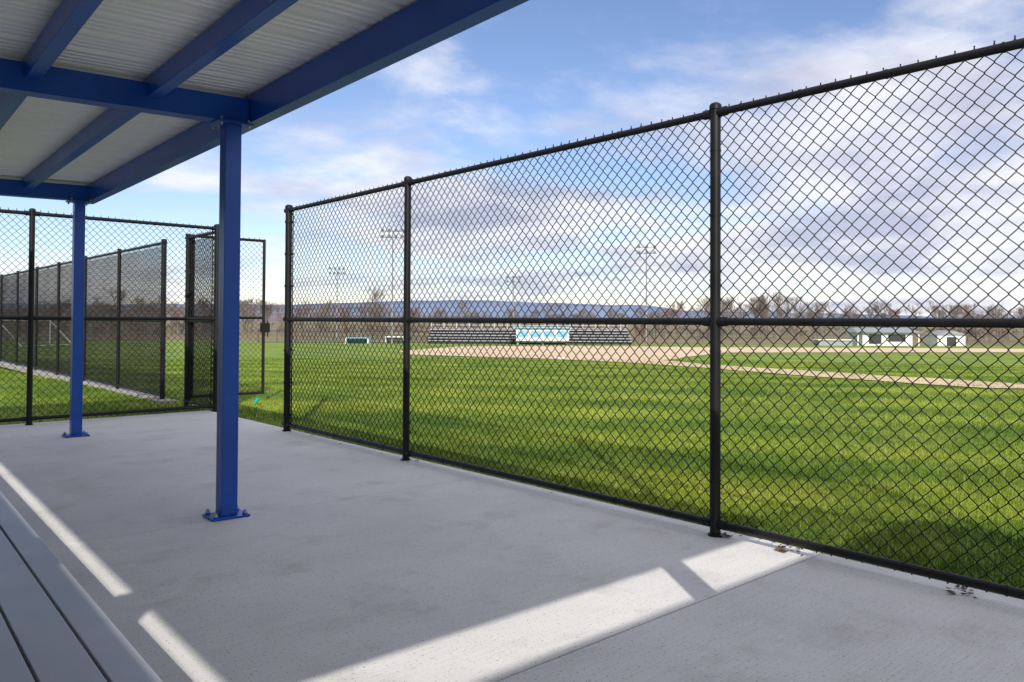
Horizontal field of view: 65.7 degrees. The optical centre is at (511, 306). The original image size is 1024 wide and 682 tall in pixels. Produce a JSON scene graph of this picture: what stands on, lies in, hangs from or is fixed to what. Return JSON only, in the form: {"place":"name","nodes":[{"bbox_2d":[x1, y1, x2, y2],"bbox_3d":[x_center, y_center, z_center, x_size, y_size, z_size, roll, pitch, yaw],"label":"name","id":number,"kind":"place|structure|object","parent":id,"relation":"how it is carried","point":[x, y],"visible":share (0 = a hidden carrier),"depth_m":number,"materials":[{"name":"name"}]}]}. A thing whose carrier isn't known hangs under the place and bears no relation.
{"place":"outdoors","nodes":[
{"label":"outdoors","id":0,"kind":"place"},
{"bbox_2d":[166,310,824,320],"bbox_3d":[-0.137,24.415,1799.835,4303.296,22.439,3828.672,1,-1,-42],"label":"hills","id":1,"kind":"structure","parent":0,"point":[271,317],"depth_m":1587.60,"materials":[{"name":"plant"}]},
{"bbox_2d":[0,320,1023,599],"bbox_3d":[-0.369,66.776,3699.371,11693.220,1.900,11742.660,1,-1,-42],"label":"ground","id":2,"kind":"structure","parent":0,"point":[274,342],"depth_m":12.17,"materials":[{"name":"green plant"}]},
{"bbox_2d":[0,361,178,402],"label":"gravel mow strip","id":3,"kind":"object","parent":2,"relation":"on","point":[50,374],"visible":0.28,"depth_m":14.99,"materials":[{"name":"grey gravel"}]},
{"bbox_2d":[0,239,167,398],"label":"chain link fence","id":4,"kind":"object","parent":3,"relation":"on","point":[148,376],"visible":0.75,"depth_m":14.74,"materials":[{"name":"black metal"}]},
{"bbox_2d":[183,230,214,405],"bbox_3d":[-4.334,0.194,11.037,0.099,2.512,1.156,1,-1,-42],"label":"chain link fence","id":5,"kind":"object","parent":2,"relation":"on","point":[190,290],"visible":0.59,"depth_m":11.19,"materials":[{"name":"black metal"}]},
{"bbox_2d":[188,234,269,394],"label":"chain link gate","id":6,"kind":"structure","parent":5,"relation":"attached to","point":[264,327],"depth_m":12.09,"materials":[{"name":"black metal"}]},
{"bbox_2d":[329,267,345,337],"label":"light tower","id":7,"kind":"structure","parent":2,"relation":"on","point":[337,291],"depth_m":134.95,"materials":[{"name":"grey metal"}]},
{"bbox_2d":[259,330,447,342],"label":"field fence","id":8,"kind":"object","parent":2,"relation":"on","point":[387,331],"visible":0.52,"depth_m":99.93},
{"bbox_2d":[345,337,370,343],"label":"field bench shelter","id":9,"kind":"object","parent":2,"relation":"on","point":[358,340],"visible":0.71,"depth_m":96.68,"materials":[{"name":"white paint"}]},
{"bbox_2d":[380,229,403,342],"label":"light tower","id":10,"kind":"structure","parent":2,"relation":"on","point":[392,270],"depth_m":99.94,"materials":[{"name":"grey metal"}]},
{"bbox_2d":[385,336,402,341],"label":"field bench shelter","id":11,"kind":"object","parent":2,"relation":"on","point":[394,337],"visible":0.39,"depth_m":101.68,"materials":[{"name":"white paint"}]},
{"bbox_2d":[0,410,1023,681],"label":"concrete slab","id":12,"kind":"structure","parent":2,"relation":"on","point":[330,560],"depth_m":3.71,"materials":[{"name":"grey concrete"}]},
{"bbox_2d":[0,491,162,681],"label":"aluminium bench","id":13,"kind":"object","parent":12,"relation":"on","point":[57,624],"visible":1,"depth_m":1.98,"materials":[{"name":"grey metal"}]},
{"bbox_2d":[0,207,218,424],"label":"chain link fence","id":14,"kind":"object","parent":12,"relation":"on","point":[31,317],"visible":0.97,"depth_m":9.65,"materials":[{"name":"black metal"}]},
{"bbox_2d":[0,0,528,521],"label":"dugout shelter","id":15,"kind":"object","parent":12,"relation":"on","point":[226,122],"visible":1,"depth_m":4.72,"materials":[{"name":"blue paint"}]},
{"bbox_2d":[0,0,417,185],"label":"metal roof","id":16,"kind":"structure","parent":15,"relation":"on","point":[140,40],"depth_m":4.22,"materials":[{"name":"white paint"}]},
{"bbox_2d":[282,35,1023,599],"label":"chain link fence","id":17,"kind":"object","parent":12,"relation":"on","point":[714,319],"visible":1,"depth_m":4.65,"materials":[{"name":"black metal"}]},
{"bbox_2d":[505,276,519,329],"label":"light tower","id":18,"kind":"structure","parent":2,"relation":"on","point":[513,296],"depth_m":139.95,"materials":[{"name":"grey metal"}]},
{"bbox_2d":[427,323,633,344],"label":"bleachers","id":19,"kind":"object","parent":2,"relation":"on","point":[620,338],"visible":0.49,"depth_m":98.61,"materials":[{"name":"metal"}]},
{"bbox_2d":[514,324,571,344],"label":"press box","id":20,"kind":"object","parent":2,"relation":"on","point":[550,336],"visible":0.62,"depth_m":92.84,"materials":[{"name":"white paint"}]},
{"bbox_2d":[166,287,1023,342],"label":"tree line","id":21,"kind":"object","parent":2,"relation":"on","point":[759,306],"visible":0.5,"depth_m":160.78,"materials":[{"name":"brown plant"}]},
{"bbox_2d":[258,382,1023,597],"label":"dead leaves","id":22,"kind":"object","parent":2,"relation":"on","point":[784,550],"visible":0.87,"depth_m":4.27,"materials":[{"name":"brown plant"}]},
{"bbox_2d":[636,245,656,343],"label":"light tower","id":23,"kind":"structure","parent":2,"relation":"on","point":[646,252],"depth_m":107.95,"materials":[{"name":"grey metal"}]},
{"bbox_2d":[812,339,852,345],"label":"tarp roller box","id":24,"kind":"object","parent":2,"relation":"on","point":[823,342],"visible":0.86,"depth_m":99.14,"materials":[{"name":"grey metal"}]},
{"bbox_2d":[925,330,966,345],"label":"storage shed","id":25,"kind":"structure","parent":2,"relation":"on","point":[949,339],"depth_m":102.45,"materials":[{"name":"white paint"}]},
{"bbox_2d":[0,0,1023,316],"label":"sky","id":26,"kind":"structure","parent":0,"point":[532,75],"materials":[{"name":"blue"}]},
{"bbox_2d":[166,300,1017,317],"bbox_3d":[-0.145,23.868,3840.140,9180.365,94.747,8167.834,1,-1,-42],"label":"hills","id":27,"kind":"structure","parent":0,"point":[601,313],"depth_m":3358.11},
{"bbox_2d":[400,346,1023,387],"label":"infield dirt","id":28,"kind":"structure","parent":0,"point":[659,353],"depth_m":46.30,"materials":[{"name":"beige soil"}]},
{"bbox_2d":[841,328,921,345],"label":"concession building","id":29,"kind":"structure","parent":0,"point":[878,338],"depth_m":101.94,"materials":[{"name":"white paint"}]}
]}

